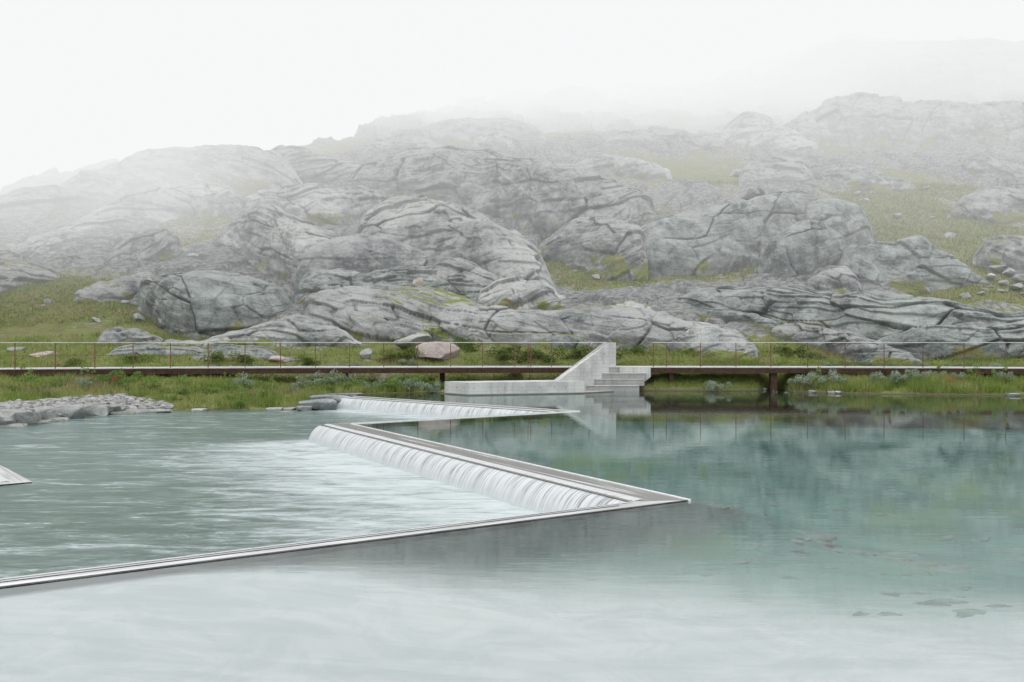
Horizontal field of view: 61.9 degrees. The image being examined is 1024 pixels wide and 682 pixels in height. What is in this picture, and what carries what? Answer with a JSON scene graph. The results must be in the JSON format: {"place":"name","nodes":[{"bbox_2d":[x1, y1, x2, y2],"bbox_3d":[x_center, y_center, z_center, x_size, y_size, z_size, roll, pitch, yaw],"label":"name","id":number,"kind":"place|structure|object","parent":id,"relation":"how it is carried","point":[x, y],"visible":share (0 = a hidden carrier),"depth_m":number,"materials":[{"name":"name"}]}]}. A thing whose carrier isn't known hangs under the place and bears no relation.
{"place":"outdoors","nodes":[
{"label":"outdoors","id":0,"kind":"place"},
{"bbox_2d":[0,409,538,577],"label":"pool water","id":1,"kind":"structure","parent":0,"point":[110,490],"depth_m":16.16,"materials":[{"name":"liquid"}]},
{"bbox_2d":[0,465,31,485],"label":"weir","id":2,"kind":"object","parent":1,"relation":"in","point":[13,478],"visible":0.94,"depth_m":17.55,"materials":[{"name":"concrete"}]},
{"bbox_2d":[0,476,1023,681],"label":"pool water","id":3,"kind":"structure","parent":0,"point":[631,597],"depth_m":8.66,"materials":[{"name":"liquid"}]},
{"bbox_2d":[0,396,690,594],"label":"zigzag weir","id":4,"kind":"object","parent":3,"relation":"on","point":[651,500],"visible":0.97,"depth_m":10.93,"materials":[{"name":"concrete"}]},
{"bbox_2d":[0,502,629,579],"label":"weir edge","id":5,"kind":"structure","parent":4,"relation":"on","point":[294,543],"depth_m":10.02,"materials":[{"name":"concrete"}]},
{"bbox_2d":[337,397,554,417],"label":"waterfall","id":6,"kind":"structure","parent":4,"relation":"on","point":[409,407],"depth_m":32.72,"materials":[{"name":"liquid"}]},
{"bbox_2d":[308,424,639,512],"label":"waterfall","id":7,"kind":"structure","parent":4,"relation":"on","point":[532,494],"depth_m":16.52,"materials":[{"name":"liquid"}]},
{"bbox_2d":[558,490,1023,617],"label":"bed stones","id":8,"kind":"object","parent":3,"relation":"on","point":[823,538],"visible":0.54,"depth_m":11.99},
{"bbox_2d":[0,32,1023,416],"bbox_3d":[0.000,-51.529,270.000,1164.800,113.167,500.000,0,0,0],"label":"rocky hillside","id":9,"kind":"structure","parent":0,"point":[704,106],"depth_m":110.42,"materials":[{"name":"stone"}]},
{"bbox_2d":[0,411,15,424],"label":"shore stone","id":10,"kind":"object","parent":9,"relation":"on","point":[6,418],"visible":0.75,"depth_m":28.20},
{"bbox_2d":[0,423,27,427],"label":"shore stone","id":11,"kind":"object","parent":9,"relation":"on","point":[15,425],"visible":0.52,"depth_m":28.18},
{"bbox_2d":[0,409,41,424],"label":"shore stone","id":12,"kind":"object","parent":9,"relation":"on","point":[28,417],"visible":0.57,"depth_m":29.04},
{"bbox_2d":[0,260,59,293],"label":"rock outcrop","id":13,"kind":"object","parent":9,"relation":"on","point":[14,274],"visible":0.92,"depth_m":66.96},
{"bbox_2d":[32,406,58,419],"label":"shore stone","id":14,"kind":"object","parent":9,"relation":"on","point":[47,412],"visible":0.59,"depth_m":30.35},
{"bbox_2d":[50,404,84,418],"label":"shore stone","id":15,"kind":"object","parent":9,"relation":"on","point":[71,411],"visible":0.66,"depth_m":31.32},
{"bbox_2d":[57,358,85,366],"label":"dwarf birch","id":16,"kind":"object","parent":9,"relation":"on","point":[72,360],"visible":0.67,"depth_m":43.50,"materials":[{"name":"green plant"}]},
{"bbox_2d":[0,393,173,416],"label":"rocks","id":17,"kind":"structure","parent":9,"relation":"on","point":[124,401],"depth_m":33.91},
{"bbox_2d":[83,404,109,415],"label":"shore stone","id":18,"kind":"object","parent":9,"relation":"on","point":[96,409],"visible":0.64,"depth_m":32.38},
{"bbox_2d":[108,404,121,413],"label":"shore stone","id":19,"kind":"object","parent":9,"relation":"on","point":[114,407],"visible":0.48,"depth_m":33.03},
{"bbox_2d":[73,272,157,303],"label":"rock outcrop","id":20,"kind":"object","parent":9,"relation":"on","point":[121,288],"visible":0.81,"depth_m":61.82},
{"bbox_2d":[0,180,234,260],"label":"rock outcrop","id":21,"kind":"object","parent":9,"relation":"on","point":[153,204],"visible":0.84,"depth_m":90.84,"materials":[{"name":"stone"}]},
{"bbox_2d":[110,411,136,414],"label":"shore stone","id":22,"kind":"object","parent":9,"relation":"on","point":[123,412],"visible":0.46,"depth_m":33.06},
{"bbox_2d":[114,371,140,386],"bbox_3d":[-17.079,1.690,37.783,1.126,0.829,1.493,0,0,-9],"label":"leafy shrub","id":23,"kind":"object","parent":9,"relation":"on","point":[122,378],"visible":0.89,"depth_m":37.78,"materials":[{"name":"green plant"}]},
{"bbox_2d":[97,326,165,345],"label":"rock outcrop","id":24,"kind":"object","parent":9,"relation":"on","point":[119,334],"visible":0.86,"depth_m":49.28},
{"bbox_2d":[116,352,154,363],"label":"dwarf birch","id":25,"kind":"object","parent":9,"relation":"on","point":[131,358],"visible":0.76,"depth_m":44.39,"materials":[{"name":"green plant"}]},
{"bbox_2d":[107,228,181,264],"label":"rock outcrop","id":26,"kind":"object","parent":9,"relation":"on","point":[156,245],"visible":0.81,"depth_m":74.49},
{"bbox_2d":[124,409,172,412],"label":"shore stone","id":27,"kind":"object","parent":9,"relation":"on","point":[153,410],"visible":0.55,"depth_m":33.76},
{"bbox_2d":[0,144,302,233],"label":"rock outcrop","id":28,"kind":"object","parent":9,"relation":"on","point":[240,167],"visible":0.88,"depth_m":110.37,"materials":[{"name":"stone"}]},
{"bbox_2d":[105,344,206,357],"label":"rock outcrop","id":29,"kind":"object","parent":9,"relation":"on","point":[148,349],"visible":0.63,"depth_m":45.92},
{"bbox_2d":[164,339,204,345],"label":"rock outcrop","id":30,"kind":"object","parent":9,"relation":"on","point":[173,340],"visible":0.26,"depth_m":49.27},
{"bbox_2d":[129,270,291,339],"bbox_3d":[-20.997,-1.873,60.614,11.440,5.559,19.767,0,0,-24],"label":"rock outcrop","id":31,"kind":"object","parent":9,"relation":"on","point":[197,304],"visible":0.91,"depth_m":53.05,"materials":[{"name":"stone"}]},
{"bbox_2d":[200,350,224,361],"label":"dwarf birch","id":32,"kind":"object","parent":9,"relation":"on","point":[219,355],"visible":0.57,"depth_m":43.67,"materials":[{"name":"green plant"}]},
{"bbox_2d":[192,190,244,219],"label":"rock outcrop","id":33,"kind":"object","parent":9,"relation":"on","point":[225,203],"visible":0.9,"depth_m":94.52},
{"bbox_2d":[192,344,289,363],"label":"rock outcrop","id":34,"kind":"object","parent":9,"relation":"on","point":[259,353],"visible":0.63,"depth_m":44.81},
{"bbox_2d":[228,350,254,363],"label":"dwarf birch","id":35,"kind":"object","parent":9,"relation":"on","point":[243,357],"visible":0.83,"depth_m":43.73,"materials":[{"name":"green plant"}]},
{"bbox_2d":[231,372,254,384],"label":"silver willow","id":36,"kind":"object","parent":9,"relation":"on","point":[240,381],"visible":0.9,"depth_m":38.42,"materials":[{"name":"green plant"}]},
{"bbox_2d":[214,205,338,284],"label":"rock outcrop","id":37,"kind":"object","parent":9,"relation":"on","point":[274,241],"visible":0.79,"depth_m":70.90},
{"bbox_2d":[194,314,361,347],"bbox_3d":[-13.892,-0.084,51.708,10.714,2.976,6.891,0,0,0],"label":"rock outcrop","id":38,"kind":"object","parent":9,"relation":"on","point":[297,328],"visible":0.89,"depth_m":48.78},
{"bbox_2d":[268,356,291,362],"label":"boulder","id":39,"kind":"object","parent":9,"relation":"on","point":[277,359],"visible":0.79,"depth_m":44.26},
{"bbox_2d":[290,374,320,387],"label":"silver willow","id":40,"kind":"object","parent":9,"relation":"on","point":[300,383],"visible":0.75,"depth_m":39.61,"materials":[{"name":"green plant"}]},
{"bbox_2d":[294,355,320,364],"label":"dwarf birch","id":41,"kind":"object","parent":9,"relation":"on","point":[308,360],"visible":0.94,"depth_m":43.78,"materials":[{"name":"green plant"}]},
{"bbox_2d":[243,183,387,226],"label":"rock outcrop","id":42,"kind":"object","parent":9,"relation":"on","point":[316,204],"visible":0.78,"depth_m":90.83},
{"bbox_2d":[270,145,362,185],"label":"rock outcrop","id":43,"kind":"object","parent":9,"relation":"on","point":[312,166],"visible":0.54,"depth_m":115.56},
{"bbox_2d":[298,399,336,409],"bbox_3d":[-8.091,2.668,35.490,1.599,0.496,1.079,0,0,-17],"label":"rock slab","id":44,"kind":"object","parent":9,"relation":"on","point":[323,404],"visible":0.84,"depth_m":35.08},
{"bbox_2d":[307,370,342,384],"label":"silver willow","id":45,"kind":"object","parent":9,"relation":"on","point":[328,381],"visible":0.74,"depth_m":40.34,"materials":[{"name":"green plant"}]},
{"bbox_2d":[309,395,349,403],"bbox_3d":[-7.740,2.520,36.600,1.879,0.399,0.998,0,0,6],"label":"rock slab","id":46,"kind":"object","parent":9,"relation":"on","point":[337,398],"visible":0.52,"depth_m":36.21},
{"bbox_2d":[318,370,363,384],"bbox_3d":[-8.065,1.740,40.492,2.320,0.878,1.142,0,0,-27],"label":"silver willow","id":47,"kind":"object","parent":9,"relation":"on","point":[346,379],"visible":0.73,"depth_m":40.60,"materials":[{"name":"green plant"}]},
{"bbox_2d":[293,234,428,291],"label":"rock outcrop","id":48,"kind":"object","parent":9,"relation":"on","point":[363,253],"visible":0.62,"depth_m":67.45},
{"bbox_2d":[359,348,372,358],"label":"boulder","id":49,"kind":"object","parent":9,"relation":"on","point":[366,353],"visible":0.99,"depth_m":44.95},
{"bbox_2d":[378,374,402,391],"bbox_3d":[-5.763,1.984,39.463,1.332,0.930,1.275,0,0,27],"label":"leafy shrub","id":50,"kind":"object","parent":9,"relation":"on","point":[388,383],"visible":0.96,"depth_m":39.49,"materials":[{"name":"green plant"}]},
{"bbox_2d":[301,283,481,341],"bbox_3d":[-7.373,-1.492,57.318,15.677,4.416,14.229,0,0,0],"label":"rock outcrop","id":51,"kind":"object","parent":9,"relation":"on","point":[382,313],"visible":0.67,"depth_m":51.40,"materials":[{"name":"stone"}]},
{"bbox_2d":[293,264,501,303],"bbox_3d":[-6.362,-3.420,63.581,19.814,4.423,9.623,0,0,0],"label":"rock outcrop","id":52,"kind":"object","parent":9,"relation":"on","point":[320,280],"visible":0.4,"depth_m":60.41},
{"bbox_2d":[378,346,422,359],"bbox_3d":[-5.711,0.676,45.358,2.377,0.918,2.106,0,0,19],"label":"dwarf birch","id":53,"kind":"object","parent":9,"relation":"on","point":[413,349],"visible":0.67,"depth_m":44.85,"materials":[{"name":"green plant"}]},
{"bbox_2d":[362,134,443,152],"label":"rock outcrop","id":54,"kind":"object","parent":9,"relation":"on","point":[382,145],"visible":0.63,"depth_m":140.16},
{"bbox_2d":[401,376,419,389],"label":"silver willow","id":55,"kind":"object","parent":9,"relation":"on","point":[412,384],"visible":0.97,"depth_m":39.51,"materials":[{"name":"green plant"}]},
{"bbox_2d":[394,331,433,348],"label":"boulder","id":56,"kind":"object","parent":9,"relation":"on","point":[423,336],"visible":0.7,"depth_m":47.60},
{"bbox_2d":[410,374,428,387],"bbox_3d":[-4.599,1.933,40.435,1.493,0.829,1.126,0,0,38],"label":"leafy shrub","id":57,"kind":"object","parent":9,"relation":"on","point":[424,379],"visible":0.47,"depth_m":40.37,"materials":[{"name":"green plant"}]},
{"bbox_2d":[418,381,440,392],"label":"silver willow","id":58,"kind":"object","parent":9,"relation":"on","point":[431,388],"visible":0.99,"depth_m":39.39,"materials":[{"name":"green plant"}]},
{"bbox_2d":[412,343,460,360],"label":"boulder","id":59,"kind":"object","parent":9,"relation":"on","point":[434,351],"visible":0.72,"depth_m":45.00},
{"bbox_2d":[355,194,565,299],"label":"rock outcrop","id":60,"kind":"object","parent":9,"relation":"on","point":[435,230],"visible":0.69,"depth_m":68.56,"materials":[{"name":"stone"}]},
{"bbox_2d":[431,257,497,287],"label":"rock outcrop","id":61,"kind":"object","parent":9,"relation":"on","point":[468,269],"visible":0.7,"depth_m":60.58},
{"bbox_2d":[388,117,545,142],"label":"rock outcrop","id":62,"kind":"object","parent":9,"relation":"on","point":[455,130],"visible":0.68,"depth_m":155.44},
{"bbox_2d":[453,336,483,350],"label":"dwarf birch","id":63,"kind":"object","parent":9,"relation":"on","point":[464,344],"visible":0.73,"depth_m":48.37,"materials":[{"name":"green plant"}]},
{"bbox_2d":[473,127,515,151],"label":"rock outcrop","id":64,"kind":"object","parent":9,"relation":"on","point":[489,137],"visible":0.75,"depth_m":142.68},
{"bbox_2d":[346,145,656,240],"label":"rock outcrop","id":65,"kind":"object","parent":9,"relation":"on","point":[544,199],"visible":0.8,"depth_m":91.98,"materials":[{"name":"stone"}]},
{"bbox_2d":[485,345,518,360],"bbox_3d":[-0.511,0.652,44.994,1.980,0.909,2.475,0,0,-1],"label":"dwarf birch","id":66,"kind":"object","parent":9,"relation":"on","point":[501,351],"visible":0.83,"depth_m":44.47,"materials":[{"name":"green plant"}]},
{"bbox_2d":[0,342,1023,390],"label":"footbridge","id":67,"kind":"object","parent":9,"relation":"on","point":[772,371],"visible":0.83,"depth_m":40.91,"materials":[{"name":"metal"}]},
{"bbox_2d":[0,326,1023,381],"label":"meadow grass","id":68,"kind":"structure","parent":9,"relation":"on","point":[323,354],"depth_m":45.06,"materials":[{"name":"plant"}]},
{"bbox_2d":[478,276,564,310],"bbox_3d":[0.613,-2.668,59.256,6.029,3.553,6.699,0,0,0],"label":"rock outcrop","id":69,"kind":"object","parent":9,"relation":"on","point":[515,292],"visible":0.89,"depth_m":56.68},
{"bbox_2d":[502,344,546,357],"bbox_3d":[0.608,0.598,46.046,2.838,0.906,2.267,0,0,43],"label":"dwarf birch","id":70,"kind":"object","parent":9,"relation":"on","point":[516,350],"visible":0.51,"depth_m":46.11,"materials":[{"name":"green plant"}]},
{"bbox_2d":[515,348,558,361],"bbox_3d":[1.462,0.752,45.416,2.475,0.909,1.980,0,0,9],"label":"dwarf birch","id":71,"kind":"object","parent":9,"relation":"on","point":[536,357],"visible":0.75,"depth_m":45.16,"materials":[{"name":"green plant"}]},
{"bbox_2d":[445,342,650,395],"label":"concrete staircase","id":72,"kind":"structure","parent":9,"relation":"on","point":[596,370],"depth_m":40.16,"materials":[{"name":"grey"}]},
{"bbox_2d":[553,344,595,359],"bbox_3d":[3.451,0.605,45.458,2.640,0.969,2.112,0,0,27],"label":"dwarf birch","id":73,"kind":"object","parent":9,"relation":"on","point":[577,350],"visible":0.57,"depth_m":45.28,"materials":[{"name":"green plant"}]},
{"bbox_2d":[541,213,648,280],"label":"rock outcrop","id":74,"kind":"object","parent":9,"relation":"on","point":[607,247],"visible":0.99,"depth_m":70.28,"materials":[{"name":"stone"}]},
{"bbox_2d":[466,305,747,351],"bbox_3d":[5.250,-0.175,51.430,17.651,4.002,7.468,0,0,14],"label":"rock outcrop","id":75,"kind":"object","parent":9,"relation":"on","point":[628,327],"visible":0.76,"depth_m":48.82,"materials":[{"name":"stone"}]},
{"bbox_2d":[576,154,672,180],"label":"rock outcrop","id":76,"kind":"object","parent":9,"relation":"on","point":[622,166],"visible":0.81,"depth_m":121.92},
{"bbox_2d":[609,301,651,309],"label":"rock outcrop","id":77,"kind":"object","parent":9,"relation":"on","point":[633,304],"visible":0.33,"depth_m":54.59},
{"bbox_2d":[616,344,652,354],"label":"dwarf birch","id":78,"kind":"object","parent":9,"relation":"on","point":[639,349],"visible":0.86,"depth_m":45.97,"materials":[{"name":"green plant"}]},
{"bbox_2d":[603,128,725,152],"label":"rock outcrop","id":79,"kind":"object","parent":9,"relation":"on","point":[639,139],"visible":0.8,"depth_m":143.41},
{"bbox_2d":[677,325,757,360],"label":"rock outcrop","id":80,"kind":"object","parent":9,"relation":"on","point":[713,333],"visible":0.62,"depth_m":45.60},
{"bbox_2d":[705,380,731,390],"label":"silver willow","id":81,"kind":"object","parent":9,"relation":"on","point":[714,385],"visible":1,"depth_m":40.58,"materials":[{"name":"green plant"}]},
{"bbox_2d":[641,189,817,276],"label":"rock outcrop","id":82,"kind":"object","parent":9,"relation":"on","point":[726,237],"visible":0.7,"depth_m":73.21,"materials":[{"name":"stone"}]},
{"bbox_2d":[740,186,765,199],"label":"boulder","id":83,"kind":"object","parent":82,"relation":"on","point":[748,193],"visible":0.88,"depth_m":82.84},
{"bbox_2d":[691,307,779,329],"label":"rock outcrop","id":84,"kind":"object","parent":9,"relation":"on","point":[728,316],"visible":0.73,"depth_m":55.02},
{"bbox_2d":[720,111,818,151],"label":"rock outcrop","id":85,"kind":"object","parent":9,"relation":"on","point":[750,130],"visible":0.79,"depth_m":147.70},
{"bbox_2d":[738,155,816,187],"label":"rock outcrop","id":86,"kind":"object","parent":9,"relation":"on","point":[773,171],"visible":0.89,"depth_m":113.09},
{"bbox_2d":[762,343,811,356],"bbox_3d":[15.069,0.510,46.815,1.980,0.909,2.475,0,0,-27],"label":"dwarf birch","id":87,"kind":"object","parent":9,"relation":"on","point":[785,350],"visible":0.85,"depth_m":46.60,"materials":[{"name":"green plant"}]},
{"bbox_2d":[788,374,807,387],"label":"silver willow","id":88,"kind":"object","parent":9,"relation":"on","point":[797,380],"visible":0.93,"depth_m":40.05,"materials":[{"name":"green plant"}]},
{"bbox_2d":[754,220,845,280],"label":"rock outcrop","id":89,"kind":"object","parent":9,"relation":"on","point":[804,250],"visible":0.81,"depth_m":67.38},
{"bbox_2d":[787,348,828,359],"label":"dwarf birch","id":90,"kind":"object","parent":9,"relation":"on","point":[811,353],"visible":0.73,"depth_m":45.45,"materials":[{"name":"green plant"}]},
{"bbox_2d":[804,372,839,387],"bbox_3d":[14.451,1.817,39.912,1.671,0.777,1.175,0,0,24],"label":"silver willow","id":91,"kind":"object","parent":9,"relation":"on","point":[821,378],"visible":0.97,"depth_m":39.76,"materials":[{"name":"green plant"}]},
{"bbox_2d":[807,266,862,293],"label":"rock outcrop","id":92,"kind":"object","parent":9,"relation":"on","point":[843,279],"visible":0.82,"depth_m":61.91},
{"bbox_2d":[821,368,848,383],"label":"silver willow","id":93,"kind":"object","parent":9,"relation":"on","point":[832,373],"visible":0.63,"depth_m":39.83,"materials":[{"name":"green plant"}]},
{"bbox_2d":[804,198,874,245],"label":"rock outcrop","id":94,"kind":"object","parent":9,"relation":"on","point":[850,223],"visible":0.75,"depth_m":81.14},
{"bbox_2d":[771,322,921,365],"bbox_3d":[19.202,0.560,49.564,5.268,3.360,12.569,0,0,-16],"label":"rock outcrop","id":95,"kind":"object","parent":9,"relation":"on","point":[796,332],"visible":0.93,"depth_m":45.96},
{"bbox_2d":[677,285,1023,360],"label":"rock outcrop","id":96,"kind":"object","parent":9,"relation":"on","point":[882,316],"visible":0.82,"depth_m":46.85,"materials":[{"name":"stone"}]},
{"bbox_2d":[819,163,916,192],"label":"rock outcrop","id":97,"kind":"object","parent":9,"relation":"on","point":[861,177],"visible":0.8,"depth_m":111.47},
{"bbox_2d":[867,371,885,382],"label":"silver willow","id":98,"kind":"object","parent":9,"relation":"on","point":[877,377],"visible":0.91,"depth_m":39.47,"materials":[{"name":"green plant"}]},
{"bbox_2d":[752,38,1023,95],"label":"rock outcrop","id":99,"kind":"object","parent":9,"relation":"on","point":[980,65],"visible":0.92,"depth_m":219.10,"materials":[{"name":"stone"}]},
{"bbox_2d":[885,369,906,382],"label":"silver willow","id":100,"kind":"object","parent":9,"relation":"on","point":[895,377],"visible":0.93,"depth_m":39.23,"materials":[{"name":"green plant"}]},
{"bbox_2d":[783,92,1023,151],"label":"rock outcrop","id":101,"kind":"object","parent":9,"relation":"on","point":[864,121],"visible":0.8,"depth_m":148.19,"materials":[{"name":"stone"}]},
{"bbox_2d":[837,235,991,295],"bbox_3d":[32.884,-5.387,68.438,15.648,5.699,9.830,0,0,0],"label":"rock outcrop","id":102,"kind":"object","parent":9,"relation":"on","point":[914,265],"visible":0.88,"depth_m":64.65,"materials":[{"name":"stone"}]},
{"bbox_2d":[903,368,929,380],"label":"silver willow","id":103,"kind":"object","parent":9,"relation":"on","point":[916,373],"visible":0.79,"depth_m":39.55,"materials":[{"name":"green plant"}]},
{"bbox_2d":[951,186,1023,223],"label":"rock outcrop","id":104,"kind":"object","parent":9,"relation":"on","point":[998,204],"visible":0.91,"depth_m":93.27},
{"bbox_2d":[955,153,1023,178],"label":"rock outcrop","id":105,"kind":"object","parent":9,"relation":"on","point":[977,165],"visible":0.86,"depth_m":119.01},
{"bbox_2d":[972,235,1023,274],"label":"rock outcrop","id":106,"kind":"object","parent":9,"relation":"on","point":[1007,251],"visible":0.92,"depth_m":72.09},
{"bbox_2d":[990,265,1006,272],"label":"boulder","id":107,"kind":"object","parent":9,"relation":"on","point":[997,268],"visible":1,"depth_m":71.12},
{"bbox_2d":[993,371,1015,381],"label":"silver willow","id":108,"kind":"object","parent":9,"relation":"on","point":[1001,375],"visible":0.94,"depth_m":38.87,"materials":[{"name":"green plant"}]},
{"bbox_2d":[1002,268,1015,276],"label":"boulder","id":109,"kind":"object","parent":9,"relation":"on","point":[1009,272],"visible":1,"depth_m":69.66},
{"bbox_2d":[1011,274,1023,281],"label":"boulder","id":110,"kind":"object","parent":9,"relation":"on","point":[1017,278],"visible":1,"depth_m":67.75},
{"bbox_2d":[0,357,1023,409],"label":"bank grass","id":111,"kind":"structure","parent":0,"point":[914,385],"depth_m":38.72,"materials":[{"name":"plant"}]},
{"bbox_2d":[0,0,1023,190],"label":"sky","id":112,"kind":"structure","parent":0,"point":[83,83],"materials":[{"name":"white"}]},
{"bbox_2d":[310,390,1023,507],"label":"pool water","id":113,"kind":"structure","parent":0,"point":[961,447],"depth_m":21.24,"materials":[{"name":"liquid"}]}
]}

